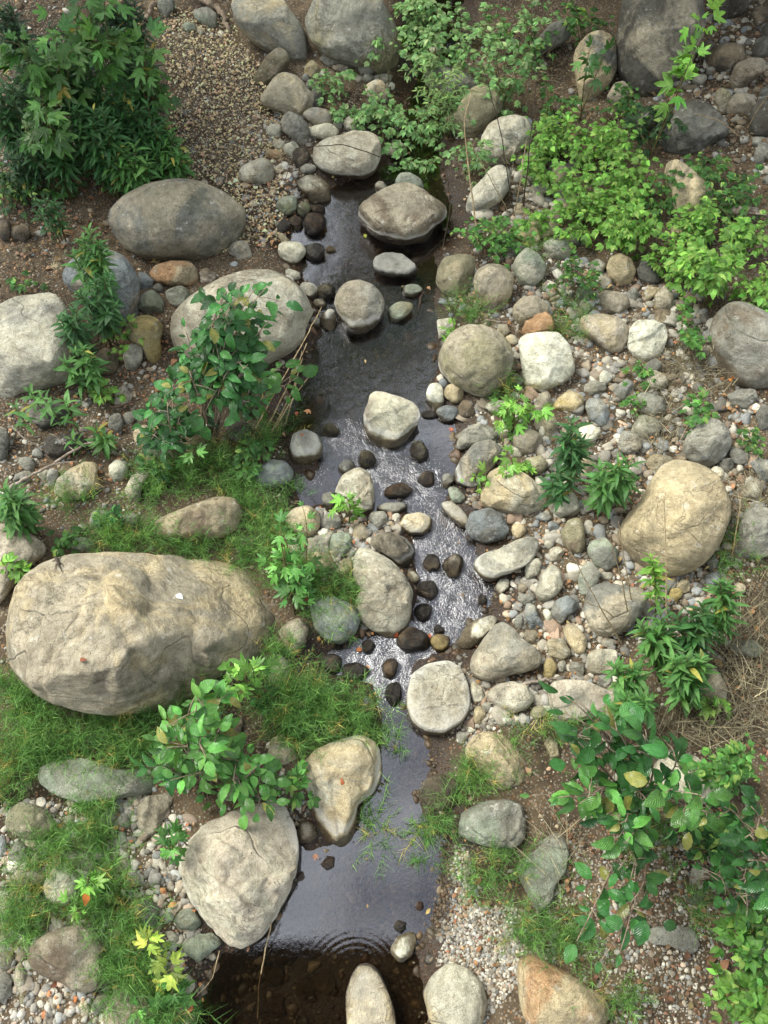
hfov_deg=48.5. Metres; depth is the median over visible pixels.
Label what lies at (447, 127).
willow shrub
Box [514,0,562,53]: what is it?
rose shrub
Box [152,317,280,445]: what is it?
alder shrub
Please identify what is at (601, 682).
cobble
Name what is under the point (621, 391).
stone
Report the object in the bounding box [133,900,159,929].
stone
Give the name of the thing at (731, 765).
bramble
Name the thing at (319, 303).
cobble
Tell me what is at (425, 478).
cobble
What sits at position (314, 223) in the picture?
stone
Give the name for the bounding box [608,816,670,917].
alder branch
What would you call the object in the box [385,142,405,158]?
stone
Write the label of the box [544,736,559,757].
cobble
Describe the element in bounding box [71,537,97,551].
cobble
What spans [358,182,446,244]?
boulder
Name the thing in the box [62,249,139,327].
boulder
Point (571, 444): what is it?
mugwort
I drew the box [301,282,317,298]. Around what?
cobble
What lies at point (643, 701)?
mugwort
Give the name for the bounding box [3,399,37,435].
mugwort
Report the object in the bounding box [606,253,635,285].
stone
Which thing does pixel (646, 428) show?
stone
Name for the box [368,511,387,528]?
cobble
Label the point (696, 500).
boulder
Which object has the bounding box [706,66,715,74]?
cobble
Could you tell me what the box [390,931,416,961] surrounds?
stone
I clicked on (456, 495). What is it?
cobble
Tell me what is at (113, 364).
stone
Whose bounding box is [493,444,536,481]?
herb
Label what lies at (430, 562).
cobble
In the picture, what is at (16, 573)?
bramble
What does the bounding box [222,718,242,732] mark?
stone
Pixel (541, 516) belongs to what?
cobble
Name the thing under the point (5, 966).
cobble
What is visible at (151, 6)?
tree root
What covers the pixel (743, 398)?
stone
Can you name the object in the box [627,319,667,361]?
stone
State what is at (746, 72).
stone
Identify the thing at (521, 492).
boulder
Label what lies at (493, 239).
bramble
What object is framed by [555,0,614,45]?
bramble
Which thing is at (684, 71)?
sycamore sprig
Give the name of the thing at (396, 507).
cobble
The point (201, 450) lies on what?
maple seedling
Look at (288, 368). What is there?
straw stalk
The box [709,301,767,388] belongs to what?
boulder
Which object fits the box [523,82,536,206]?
bare cane
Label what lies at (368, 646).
cobble
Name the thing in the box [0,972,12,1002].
stone
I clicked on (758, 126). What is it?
stone
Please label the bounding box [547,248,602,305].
herb
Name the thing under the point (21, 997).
cobble
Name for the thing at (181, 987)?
maple seedling
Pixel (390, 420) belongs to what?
boulder
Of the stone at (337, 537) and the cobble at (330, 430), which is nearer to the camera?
the stone at (337, 537)
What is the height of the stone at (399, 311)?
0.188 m
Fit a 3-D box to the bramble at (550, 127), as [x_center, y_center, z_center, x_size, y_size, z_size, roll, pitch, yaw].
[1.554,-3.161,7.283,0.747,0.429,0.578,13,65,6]
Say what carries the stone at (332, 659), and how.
on the ground at (542, 780)
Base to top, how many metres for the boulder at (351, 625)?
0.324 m
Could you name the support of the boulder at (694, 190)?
on the ground at (542, 780)
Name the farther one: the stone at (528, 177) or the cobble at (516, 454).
the stone at (528, 177)
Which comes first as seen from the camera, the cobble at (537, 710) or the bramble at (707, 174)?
the cobble at (537, 710)
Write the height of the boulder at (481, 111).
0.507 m
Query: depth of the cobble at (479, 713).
5.34 m
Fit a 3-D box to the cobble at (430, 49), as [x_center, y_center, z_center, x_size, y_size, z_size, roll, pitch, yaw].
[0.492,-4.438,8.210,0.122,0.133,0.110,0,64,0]
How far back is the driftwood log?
6.68 m
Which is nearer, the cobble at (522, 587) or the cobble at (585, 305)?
the cobble at (522, 587)
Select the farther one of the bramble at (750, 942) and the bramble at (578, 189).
the bramble at (578, 189)
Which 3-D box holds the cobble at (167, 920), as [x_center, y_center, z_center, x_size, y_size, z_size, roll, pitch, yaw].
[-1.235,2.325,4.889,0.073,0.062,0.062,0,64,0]
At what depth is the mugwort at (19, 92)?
6.76 m
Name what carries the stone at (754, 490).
on the ground at (542, 780)
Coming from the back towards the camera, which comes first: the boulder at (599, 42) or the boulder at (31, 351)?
the boulder at (599, 42)
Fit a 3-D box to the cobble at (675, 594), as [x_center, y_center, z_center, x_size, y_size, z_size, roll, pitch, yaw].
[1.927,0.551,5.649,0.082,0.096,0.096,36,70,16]
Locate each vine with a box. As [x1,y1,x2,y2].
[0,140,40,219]
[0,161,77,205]
[5,270,49,293]
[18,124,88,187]
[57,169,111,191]
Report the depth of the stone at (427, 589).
5.79 m
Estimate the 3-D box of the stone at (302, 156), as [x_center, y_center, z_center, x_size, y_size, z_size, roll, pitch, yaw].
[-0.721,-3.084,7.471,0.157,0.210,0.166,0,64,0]
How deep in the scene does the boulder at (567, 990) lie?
4.54 m
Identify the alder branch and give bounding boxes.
[519,758,623,828]
[538,680,631,778]
[549,694,653,803]
[564,831,676,973]
[577,752,662,851]
[590,794,657,858]
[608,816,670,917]
[611,702,701,800]
[624,761,736,849]
[728,827,767,909]
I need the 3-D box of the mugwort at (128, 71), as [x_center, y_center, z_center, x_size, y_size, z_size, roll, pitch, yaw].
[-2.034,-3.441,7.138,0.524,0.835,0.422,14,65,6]
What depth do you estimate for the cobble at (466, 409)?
6.38 m
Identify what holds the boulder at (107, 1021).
on the ground at (542, 780)
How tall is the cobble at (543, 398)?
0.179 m
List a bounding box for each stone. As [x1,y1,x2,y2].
[0,427,9,460]
[0,897,12,920]
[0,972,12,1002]
[5,802,53,839]
[8,841,29,863]
[9,869,46,888]
[25,400,70,430]
[43,434,86,457]
[43,868,81,906]
[54,462,100,499]
[69,850,96,872]
[89,510,104,530]
[91,990,111,1014]
[93,348,118,374]
[99,808,116,829]
[109,459,127,482]
[123,343,142,369]
[125,471,149,501]
[126,315,163,362]
[133,425,153,442]
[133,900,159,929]
[137,792,172,836]
[138,290,163,313]
[145,448,172,470]
[149,260,199,285]
[166,286,189,307]
[174,908,200,930]
[182,932,222,961]
[193,7,217,27]
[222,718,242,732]
[225,421,252,443]
[228,240,251,259]
[237,399,257,414]
[238,158,273,183]
[251,459,293,487]
[252,47,290,85]
[268,734,296,764]
[270,654,289,687]
[276,195,297,216]
[278,241,305,264]
[279,618,308,652]
[281,111,308,145]
[283,505,319,536]
[289,429,322,464]
[292,148,310,168]
[296,175,330,201]
[297,820,317,842]
[303,107,332,124]
[303,212,326,235]
[304,243,324,260]
[307,532,332,555]
[309,123,338,139]
[312,551,333,572]
[320,654,341,673]
[322,512,340,529]
[329,532,350,557]
[341,662,369,680]
[365,79,389,102]
[370,532,414,567]
[373,252,416,276]
[384,483,412,497]
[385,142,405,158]
[385,682,401,706]
[387,301,413,322]
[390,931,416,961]
[395,172,423,188]
[396,627,429,652]
[399,512,431,534]
[409,441,428,460]
[416,580,438,599]
[419,773,458,812]
[426,383,443,411]
[430,634,449,651]
[436,254,474,296]
[436,405,457,421]
[437,318,453,340]
[441,501,467,527]
[442,554,463,577]
[444,383,463,404]
[454,439,501,488]
[456,423,497,450]
[457,615,496,648]
[465,508,508,543]
[466,165,510,214]
[487,681,533,713]
[512,295,548,326]
[512,429,542,454]
[513,247,546,285]
[515,225,540,245]
[522,161,546,183]
[522,311,555,333]
[524,603,543,629]
[527,455,547,475]
[531,219,558,238]
[534,19,571,56]
[535,564,562,601]
[543,238,572,259]
[546,638,570,660]
[549,490,578,517]
[551,162,567,185]
[551,595,578,623]
[552,390,583,411]
[557,202,578,223]
[561,517,584,553]
[563,623,586,654]
[577,424,600,443]
[578,562,598,595]
[579,314,628,353]
[585,398,608,427]
[585,649,617,674]
[587,537,618,570]
[600,290,629,313]
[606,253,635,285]
[607,81,632,104]
[613,379,632,400]
[618,430,641,454]
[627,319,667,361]
[631,415,659,439]
[635,393,665,416]
[637,110,670,130]
[637,261,659,284]
[640,358,661,378]
[645,370,667,390]
[646,454,673,471]
[647,925,699,953]
[652,807,670,822]
[654,286,673,309]
[689,867,708,890]
[698,668,727,703]
[705,42,744,74]
[713,0,750,21]
[714,88,730,113]
[726,93,755,114]
[726,389,757,409]
[729,57,765,89]
[729,639,764,656]
[741,478,761,500]
[748,96,767,136]
[750,458,767,481]
[752,6,767,25]
[752,36,767,58]
[756,404,767,430]
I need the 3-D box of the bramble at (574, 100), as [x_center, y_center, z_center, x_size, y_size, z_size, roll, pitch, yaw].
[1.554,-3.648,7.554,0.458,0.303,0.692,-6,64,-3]
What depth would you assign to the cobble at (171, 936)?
4.84 m
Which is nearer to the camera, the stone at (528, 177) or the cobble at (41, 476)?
the cobble at (41, 476)
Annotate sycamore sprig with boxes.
[570,34,615,121]
[649,36,710,159]
[671,0,726,112]
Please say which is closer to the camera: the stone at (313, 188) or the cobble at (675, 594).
the cobble at (675, 594)
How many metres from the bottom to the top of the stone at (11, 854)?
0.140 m
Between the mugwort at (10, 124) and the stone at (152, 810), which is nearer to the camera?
the stone at (152, 810)
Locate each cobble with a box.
[0,219,11,241]
[0,834,6,856]
[0,951,14,970]
[11,224,29,242]
[13,471,32,482]
[14,963,25,990]
[18,457,35,470]
[19,993,24,1004]
[31,852,41,865]
[32,448,43,458]
[37,469,47,479]
[46,468,58,485]
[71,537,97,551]
[79,998,88,1009]
[108,413,122,433]
[114,385,132,405]
[116,812,130,828]
[117,857,130,873]
[118,831,127,844]
[123,412,135,424]
[123,513,137,528]
[127,809,133,817]
[138,272,153,288]
[153,283,163,292]
[157,0,174,17]
[163,912,174,922]
[167,931,178,943]
[182,22,196,31]
[199,268,216,282]
[265,123,281,138]
[265,149,284,158]
[273,139,284,149]
[277,218,289,233]
[278,233,290,241]
[283,141,298,156]
[285,269,299,280]
[288,540,300,552]
[289,216,302,230]
[296,202,310,219]
[300,163,315,173]
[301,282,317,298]
[302,73,309,81]
[304,60,319,78]
[306,79,314,88]
[310,204,324,213]
[310,316,319,327]
[311,89,321,107]
[313,299,326,308]
[317,283,334,300]
[320,55,337,66]
[320,309,336,330]
[320,856,334,869]
[321,423,339,437]
[322,492,334,508]
[326,246,335,252]
[332,64,350,71]
[333,121,342,129]
[338,459,355,474]
[339,558,352,576]
[343,116,357,130]
[353,525,368,539]
[358,67,373,75]
[358,450,376,467]
[362,639,375,653]
[363,74,373,82]
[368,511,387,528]
[374,74,392,83]
[375,181,386,191]
[377,502,407,513]
[381,658,397,678]
[386,82,394,90]
[393,920,405,933]
[402,284,422,296]
[407,571,419,582]
[413,604,431,622]
[415,901,423,910]
[417,471,434,486]
[421,410,437,418]
[422,554,440,570]
[429,47,441,55]
[434,625,444,633]
[441,473,453,488]
[448,487,465,503]
[456,731,467,743]
[458,400,474,417]
[467,727,475,732]
[470,681,483,702]
[473,706,485,723]
[477,593,486,606]
[482,702,490,711]
[486,400,504,413]
[494,578,509,594]
[497,324,509,336]
[499,593,508,605]
[506,334,517,344]
[510,446,521,457]
[511,523,526,538]
[513,614,522,629]
[514,152,523,164]
[514,203,527,215]
[518,583,527,592]
[518,593,535,605]
[524,558,541,578]
[524,630,537,643]
[529,182,549,195]
[530,705,546,718]
[534,391,551,410]
[535,512,552,520]
[543,416,556,436]
[543,609,551,620]
[543,658,556,678]
[544,539,554,549]
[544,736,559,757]
[547,521,559,530]
[548,463,561,471]
[549,546,563,561]
[557,660,565,672]
[565,236,579,245]
[569,661,584,676]
[576,283,592,300]
[580,302,591,311]
[581,456,593,472]
[584,381,606,395]
[590,259,605,273]
[597,674,612,688]
[598,276,612,290]
[599,370,611,384]
[600,572,612,580]
[601,639,616,646]
[627,287,638,300]
[644,287,660,300]
[644,301,653,307]
[646,579,663,591]
[654,309,670,323]
[669,588,682,602]
[671,226,684,235]
[675,455,686,460]
[676,579,689,593]
[687,890,706,904]
[692,74,706,85]
[704,570,720,586]
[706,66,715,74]
[706,557,717,570]
[711,466,723,477]
[718,458,733,473]
[728,447,749,464]
[734,583,745,594]
[752,137,762,146]
[752,403,759,412]
[754,142,767,163]
[759,87,767,96]
[762,23,767,36]
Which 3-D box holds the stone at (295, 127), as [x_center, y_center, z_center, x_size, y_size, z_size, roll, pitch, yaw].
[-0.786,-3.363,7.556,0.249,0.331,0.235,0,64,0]
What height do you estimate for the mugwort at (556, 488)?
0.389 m
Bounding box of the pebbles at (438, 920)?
[0,0,767,1023]
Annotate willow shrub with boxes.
[398,48,477,138]
[416,90,465,138]
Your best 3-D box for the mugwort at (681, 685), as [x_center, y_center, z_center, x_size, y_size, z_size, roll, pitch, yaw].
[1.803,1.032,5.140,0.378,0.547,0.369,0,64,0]
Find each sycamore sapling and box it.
[0,12,114,143]
[18,79,77,199]
[31,0,158,105]
[125,15,176,124]
[130,73,182,144]
[254,501,325,615]
[272,559,316,609]
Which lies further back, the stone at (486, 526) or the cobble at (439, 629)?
the stone at (486, 526)
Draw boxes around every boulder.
[0,292,76,397]
[0,523,46,602]
[5,552,274,715]
[27,925,106,992]
[38,758,153,803]
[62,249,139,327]
[103,985,155,1023]
[108,178,245,260]
[153,496,241,541]
[170,269,312,363]
[178,802,298,948]
[231,0,309,60]
[260,72,313,115]
[302,735,382,846]
[305,0,400,73]
[310,596,359,643]
[312,130,380,179]
[334,280,384,333]
[335,468,374,516]
[345,963,395,1023]
[353,548,412,637]
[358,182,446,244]
[363,391,419,447]
[406,660,470,735]
[423,963,486,1023]
[425,64,479,103]
[438,324,513,397]
[444,85,502,137]
[458,799,525,848]
[465,731,524,790]
[470,622,541,681]
[473,264,513,311]
[474,537,538,581]
[481,114,532,164]
[481,466,547,513]
[516,833,568,914]
[517,954,609,1023]
[518,331,574,390]
[547,679,613,721]
[573,30,616,100]
[583,582,646,637]
[616,0,705,95]
[617,459,730,576]
[650,750,715,803]
[659,99,729,154]
[664,159,713,222]
[682,417,731,467]
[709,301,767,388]
[734,507,767,558]
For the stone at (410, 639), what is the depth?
5.62 m
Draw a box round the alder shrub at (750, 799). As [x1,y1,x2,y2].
[701,785,767,858]
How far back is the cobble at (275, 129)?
7.52 m
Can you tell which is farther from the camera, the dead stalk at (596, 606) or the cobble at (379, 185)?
the cobble at (379, 185)
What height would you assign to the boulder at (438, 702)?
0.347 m
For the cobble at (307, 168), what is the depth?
7.43 m
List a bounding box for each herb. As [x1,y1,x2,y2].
[51,889,91,922]
[152,818,189,865]
[438,317,459,341]
[460,460,491,493]
[490,385,554,441]
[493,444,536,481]
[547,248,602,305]
[681,694,732,724]
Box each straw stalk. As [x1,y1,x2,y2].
[255,307,321,427]
[267,343,306,425]
[267,358,302,438]
[275,377,308,426]
[285,351,301,423]
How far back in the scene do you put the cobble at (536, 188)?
7.21 m
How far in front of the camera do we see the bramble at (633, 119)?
7.10 m
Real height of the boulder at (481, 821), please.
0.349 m
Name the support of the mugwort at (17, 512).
on the ground at (542, 780)
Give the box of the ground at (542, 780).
[0,0,767,1023]
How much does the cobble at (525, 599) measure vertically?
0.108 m
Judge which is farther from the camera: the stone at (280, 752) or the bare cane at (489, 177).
the bare cane at (489, 177)
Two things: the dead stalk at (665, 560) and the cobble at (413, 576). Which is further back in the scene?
the cobble at (413, 576)
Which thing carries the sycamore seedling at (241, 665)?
on the ground at (542, 780)
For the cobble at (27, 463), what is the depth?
5.99 m
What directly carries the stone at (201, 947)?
in the water
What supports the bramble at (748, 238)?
on the ground at (542, 780)
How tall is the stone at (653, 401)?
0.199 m
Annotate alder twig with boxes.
[243,359,317,419]
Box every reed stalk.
[196,950,219,995]
[261,922,271,973]
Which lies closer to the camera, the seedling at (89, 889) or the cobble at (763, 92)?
the seedling at (89, 889)
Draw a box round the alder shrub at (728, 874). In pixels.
[691,833,763,930]
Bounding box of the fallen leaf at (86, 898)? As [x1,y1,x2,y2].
[82,893,89,905]
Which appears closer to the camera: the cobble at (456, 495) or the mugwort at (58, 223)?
the cobble at (456, 495)
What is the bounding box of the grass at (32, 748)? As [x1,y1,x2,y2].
[0,218,767,1023]
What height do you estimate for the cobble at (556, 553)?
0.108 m
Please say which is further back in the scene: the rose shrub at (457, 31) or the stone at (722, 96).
the rose shrub at (457, 31)
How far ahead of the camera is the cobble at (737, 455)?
5.99 m
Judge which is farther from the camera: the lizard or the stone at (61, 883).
the lizard
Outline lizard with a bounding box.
[52,556,63,570]
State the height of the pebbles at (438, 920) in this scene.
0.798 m
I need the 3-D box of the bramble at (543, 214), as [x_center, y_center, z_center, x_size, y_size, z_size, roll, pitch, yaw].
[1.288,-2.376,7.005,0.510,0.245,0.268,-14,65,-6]
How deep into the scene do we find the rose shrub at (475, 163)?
7.18 m
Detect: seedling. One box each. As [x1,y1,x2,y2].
[74,870,108,898]
[126,991,173,1023]
[128,740,198,796]
[132,924,186,996]
[142,672,260,810]
[156,974,195,1009]
[174,442,207,470]
[214,743,291,829]
[217,650,281,705]
[327,491,366,522]
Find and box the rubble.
[0,111,764,1023]
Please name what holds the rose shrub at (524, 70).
on the ground at (542, 780)
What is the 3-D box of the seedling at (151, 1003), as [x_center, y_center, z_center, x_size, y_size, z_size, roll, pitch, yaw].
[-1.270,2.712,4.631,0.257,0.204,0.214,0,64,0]
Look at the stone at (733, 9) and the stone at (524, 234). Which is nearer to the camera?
the stone at (524, 234)
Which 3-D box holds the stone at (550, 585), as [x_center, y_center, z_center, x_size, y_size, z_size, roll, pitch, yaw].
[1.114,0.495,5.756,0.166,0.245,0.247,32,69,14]
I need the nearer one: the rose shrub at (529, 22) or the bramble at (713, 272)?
the bramble at (713, 272)
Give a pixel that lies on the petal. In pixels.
(179, 596)
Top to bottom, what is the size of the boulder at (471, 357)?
0.617 m
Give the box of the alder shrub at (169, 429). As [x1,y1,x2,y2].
[131,365,200,468]
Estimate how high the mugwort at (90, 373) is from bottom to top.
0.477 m
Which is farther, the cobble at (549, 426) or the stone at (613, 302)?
the stone at (613, 302)
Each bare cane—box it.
[285,144,379,178]
[442,163,450,251]
[464,91,479,244]
[468,139,507,211]
[482,66,512,204]
[514,139,526,211]
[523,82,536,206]
[694,113,738,135]
[747,95,767,128]
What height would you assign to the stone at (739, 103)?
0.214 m
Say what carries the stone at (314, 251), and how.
on the ground at (542, 780)
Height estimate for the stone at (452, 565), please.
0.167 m
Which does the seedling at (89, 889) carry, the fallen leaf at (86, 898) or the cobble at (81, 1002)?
the fallen leaf at (86, 898)
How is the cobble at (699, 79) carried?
on the ground at (542, 780)
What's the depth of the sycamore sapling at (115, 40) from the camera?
6.49 m
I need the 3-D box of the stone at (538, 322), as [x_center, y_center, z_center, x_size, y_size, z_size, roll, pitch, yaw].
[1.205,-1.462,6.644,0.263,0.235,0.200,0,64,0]
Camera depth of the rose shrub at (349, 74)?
7.71 m
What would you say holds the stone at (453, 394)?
in the water
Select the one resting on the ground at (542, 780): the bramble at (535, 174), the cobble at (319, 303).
the bramble at (535, 174)
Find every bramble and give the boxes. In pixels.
[0,551,31,583]
[46,525,82,557]
[89,377,126,409]
[92,504,123,532]
[102,313,145,360]
[133,451,175,494]
[229,437,274,485]
[250,683,298,726]
[276,759,321,809]
[450,211,537,269]
[485,8,559,67]
[509,120,560,194]
[511,208,567,241]
[519,106,610,168]
[528,73,593,134]
[546,154,625,223]
[552,182,622,249]
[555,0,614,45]
[563,113,645,176]
[590,199,664,260]
[595,82,640,132]
[595,134,666,204]
[618,381,646,422]
[620,102,688,157]
[620,360,655,390]
[636,170,685,227]
[641,225,715,291]
[655,151,759,199]
[658,196,720,247]
[663,810,733,866]
[664,229,746,308]
[675,297,711,359]
[679,386,719,436]
[684,732,766,796]
[699,960,767,1023]
[700,164,767,237]
[705,209,767,260]
[709,889,767,988]
[728,261,767,311]
[736,426,765,458]
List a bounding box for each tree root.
[143,0,157,20]
[195,0,231,34]
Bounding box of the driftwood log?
[721,205,765,216]
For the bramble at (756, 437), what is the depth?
5.98 m
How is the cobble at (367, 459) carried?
in the water
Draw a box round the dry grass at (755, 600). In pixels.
[481,36,767,916]
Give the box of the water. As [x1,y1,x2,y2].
[196,0,495,1023]
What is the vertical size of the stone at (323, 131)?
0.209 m
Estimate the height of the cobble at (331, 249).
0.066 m
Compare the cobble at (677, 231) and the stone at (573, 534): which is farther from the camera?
the cobble at (677, 231)
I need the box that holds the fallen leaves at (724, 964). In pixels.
[0,0,767,1023]
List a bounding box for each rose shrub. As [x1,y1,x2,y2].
[308,69,358,99]
[315,84,399,130]
[354,18,407,84]
[361,96,459,154]
[381,139,442,172]
[392,0,460,41]
[397,15,495,82]
[434,108,505,186]
[436,2,511,49]
[437,57,520,125]
[463,23,546,118]
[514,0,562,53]
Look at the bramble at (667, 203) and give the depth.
6.81 m
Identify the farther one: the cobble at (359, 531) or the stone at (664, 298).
the stone at (664, 298)
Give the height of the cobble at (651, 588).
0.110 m
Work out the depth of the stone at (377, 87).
7.76 m
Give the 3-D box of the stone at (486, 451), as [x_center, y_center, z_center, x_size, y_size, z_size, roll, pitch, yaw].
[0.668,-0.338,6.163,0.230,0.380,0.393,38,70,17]
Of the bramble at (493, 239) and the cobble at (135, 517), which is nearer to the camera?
the cobble at (135, 517)
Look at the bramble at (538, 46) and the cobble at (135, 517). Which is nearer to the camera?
the cobble at (135, 517)
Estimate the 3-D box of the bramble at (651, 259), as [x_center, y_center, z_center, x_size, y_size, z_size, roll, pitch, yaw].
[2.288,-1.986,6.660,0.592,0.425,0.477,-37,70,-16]
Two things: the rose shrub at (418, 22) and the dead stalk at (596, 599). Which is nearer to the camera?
the dead stalk at (596, 599)
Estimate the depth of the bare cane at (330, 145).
7.27 m
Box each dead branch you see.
[7,423,41,450]
[9,433,92,489]
[99,396,144,407]
[418,291,424,307]
[485,319,507,322]
[523,677,557,684]
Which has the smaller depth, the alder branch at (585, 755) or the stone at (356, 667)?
the alder branch at (585, 755)
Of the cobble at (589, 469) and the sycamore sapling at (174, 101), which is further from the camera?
the sycamore sapling at (174, 101)
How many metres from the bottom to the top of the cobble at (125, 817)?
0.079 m
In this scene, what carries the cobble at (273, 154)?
on the ground at (542, 780)
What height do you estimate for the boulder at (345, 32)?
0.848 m
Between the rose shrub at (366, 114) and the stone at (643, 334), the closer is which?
the stone at (643, 334)
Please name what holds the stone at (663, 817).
on the ground at (542, 780)
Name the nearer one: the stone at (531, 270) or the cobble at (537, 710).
the cobble at (537, 710)
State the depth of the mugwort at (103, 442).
5.99 m
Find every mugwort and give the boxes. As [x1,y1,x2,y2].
[0,1,37,87]
[0,54,61,130]
[0,79,29,159]
[0,477,46,543]
[1,136,53,195]
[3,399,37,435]
[16,126,83,200]
[20,383,48,419]
[29,195,75,243]
[30,389,88,431]
[33,19,94,105]
[47,57,103,140]
[49,304,98,359]
[53,340,111,400]
[60,222,119,306]
[64,422,118,459]
[66,102,132,199]
[70,270,125,346]
[85,72,140,164]
[89,0,156,78]
[101,139,161,195]
[105,54,170,128]
[117,95,176,180]
[142,120,195,180]
[536,459,584,514]
[548,415,597,482]
[579,451,646,518]
[600,655,651,698]
[600,685,659,732]
[626,605,685,683]
[636,552,673,616]
[658,646,720,717]
[664,598,719,657]
[698,578,750,653]
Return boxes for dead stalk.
[566,545,621,644]
[578,598,613,617]
[612,546,627,611]
[618,521,631,599]
[663,497,666,631]
[731,483,742,559]
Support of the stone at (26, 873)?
on the ground at (542, 780)
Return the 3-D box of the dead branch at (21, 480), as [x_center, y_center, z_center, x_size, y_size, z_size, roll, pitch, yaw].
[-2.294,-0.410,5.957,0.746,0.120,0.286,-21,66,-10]
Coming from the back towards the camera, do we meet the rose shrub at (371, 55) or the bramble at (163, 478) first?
the rose shrub at (371, 55)
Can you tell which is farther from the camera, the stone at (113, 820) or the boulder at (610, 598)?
the boulder at (610, 598)
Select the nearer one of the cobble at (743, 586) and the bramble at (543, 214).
the cobble at (743, 586)
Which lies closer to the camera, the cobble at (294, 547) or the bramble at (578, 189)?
the cobble at (294, 547)
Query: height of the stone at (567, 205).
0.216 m
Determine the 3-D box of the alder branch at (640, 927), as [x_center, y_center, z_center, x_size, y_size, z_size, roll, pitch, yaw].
[1.198,2.036,4.490,0.863,0.909,0.484,-26,67,-12]
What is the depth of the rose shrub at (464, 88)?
7.58 m
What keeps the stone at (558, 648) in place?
on the ground at (542, 780)
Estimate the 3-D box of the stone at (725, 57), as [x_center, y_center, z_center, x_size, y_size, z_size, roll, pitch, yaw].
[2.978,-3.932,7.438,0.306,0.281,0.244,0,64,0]
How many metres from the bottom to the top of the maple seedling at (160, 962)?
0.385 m
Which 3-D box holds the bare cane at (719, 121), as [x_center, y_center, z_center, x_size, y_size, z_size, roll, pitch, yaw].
[2.697,-3.129,6.895,0.544,0.359,0.017,-17,65,-8]
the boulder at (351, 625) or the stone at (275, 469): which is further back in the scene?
the stone at (275, 469)
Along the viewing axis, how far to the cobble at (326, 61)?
7.94 m
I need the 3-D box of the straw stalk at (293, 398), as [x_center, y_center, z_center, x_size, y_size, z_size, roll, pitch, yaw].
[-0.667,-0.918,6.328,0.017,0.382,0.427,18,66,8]
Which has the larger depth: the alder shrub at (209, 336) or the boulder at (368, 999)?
the alder shrub at (209, 336)
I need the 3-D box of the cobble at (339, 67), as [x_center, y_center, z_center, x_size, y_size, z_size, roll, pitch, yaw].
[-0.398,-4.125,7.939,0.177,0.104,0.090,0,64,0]
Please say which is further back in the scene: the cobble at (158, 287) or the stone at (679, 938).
the cobble at (158, 287)
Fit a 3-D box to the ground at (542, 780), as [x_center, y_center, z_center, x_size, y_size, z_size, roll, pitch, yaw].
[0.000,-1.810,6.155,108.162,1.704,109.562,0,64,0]
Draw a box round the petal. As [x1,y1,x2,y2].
[176,593,182,598]
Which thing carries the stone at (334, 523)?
on the ground at (542, 780)
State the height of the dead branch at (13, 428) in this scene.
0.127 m
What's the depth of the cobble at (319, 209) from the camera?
7.30 m
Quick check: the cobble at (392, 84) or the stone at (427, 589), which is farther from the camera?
the cobble at (392, 84)
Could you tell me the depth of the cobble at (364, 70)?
7.91 m
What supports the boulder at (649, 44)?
on the ground at (542, 780)
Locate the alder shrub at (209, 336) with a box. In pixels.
[189,282,302,443]
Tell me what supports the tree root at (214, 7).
on the ground at (542, 780)
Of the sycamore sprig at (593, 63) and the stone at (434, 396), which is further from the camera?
the sycamore sprig at (593, 63)
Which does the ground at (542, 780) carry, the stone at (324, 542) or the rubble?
the stone at (324, 542)
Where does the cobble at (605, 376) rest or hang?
on the ground at (542, 780)
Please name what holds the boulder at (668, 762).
on the ground at (542, 780)
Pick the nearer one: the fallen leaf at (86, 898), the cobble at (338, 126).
the fallen leaf at (86, 898)
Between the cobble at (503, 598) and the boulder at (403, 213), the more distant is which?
the boulder at (403, 213)
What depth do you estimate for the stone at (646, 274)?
6.67 m
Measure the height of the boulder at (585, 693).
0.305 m
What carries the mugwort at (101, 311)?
on the ground at (542, 780)
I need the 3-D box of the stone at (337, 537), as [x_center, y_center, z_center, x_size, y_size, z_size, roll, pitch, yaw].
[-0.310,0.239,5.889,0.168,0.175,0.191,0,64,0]
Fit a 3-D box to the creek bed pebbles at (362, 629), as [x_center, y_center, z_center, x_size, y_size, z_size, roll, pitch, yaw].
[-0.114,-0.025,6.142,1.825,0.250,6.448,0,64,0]
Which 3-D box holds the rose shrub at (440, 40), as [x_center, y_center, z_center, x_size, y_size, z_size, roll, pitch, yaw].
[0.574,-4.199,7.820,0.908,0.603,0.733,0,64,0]
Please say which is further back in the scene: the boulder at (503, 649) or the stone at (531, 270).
the stone at (531, 270)
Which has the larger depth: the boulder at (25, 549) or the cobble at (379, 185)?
the cobble at (379, 185)
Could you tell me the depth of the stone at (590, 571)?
5.67 m
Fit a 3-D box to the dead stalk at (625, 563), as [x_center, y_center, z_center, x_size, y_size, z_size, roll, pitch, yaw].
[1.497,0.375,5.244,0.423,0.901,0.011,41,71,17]
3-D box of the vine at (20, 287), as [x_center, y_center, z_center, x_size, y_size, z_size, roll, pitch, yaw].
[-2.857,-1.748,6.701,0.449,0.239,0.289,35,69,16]
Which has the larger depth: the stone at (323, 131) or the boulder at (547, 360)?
the stone at (323, 131)
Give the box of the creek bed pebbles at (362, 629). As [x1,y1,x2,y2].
[275,178,497,1017]
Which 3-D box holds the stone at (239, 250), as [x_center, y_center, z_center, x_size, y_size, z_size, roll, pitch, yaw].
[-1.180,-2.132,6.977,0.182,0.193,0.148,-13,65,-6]
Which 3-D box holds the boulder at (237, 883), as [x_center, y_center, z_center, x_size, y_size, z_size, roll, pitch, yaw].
[-0.805,2.130,5.053,0.723,0.736,0.726,-27,67,-12]
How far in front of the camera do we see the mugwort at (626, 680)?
5.09 m
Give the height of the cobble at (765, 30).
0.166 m
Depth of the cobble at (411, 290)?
6.91 m
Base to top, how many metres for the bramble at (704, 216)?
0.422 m

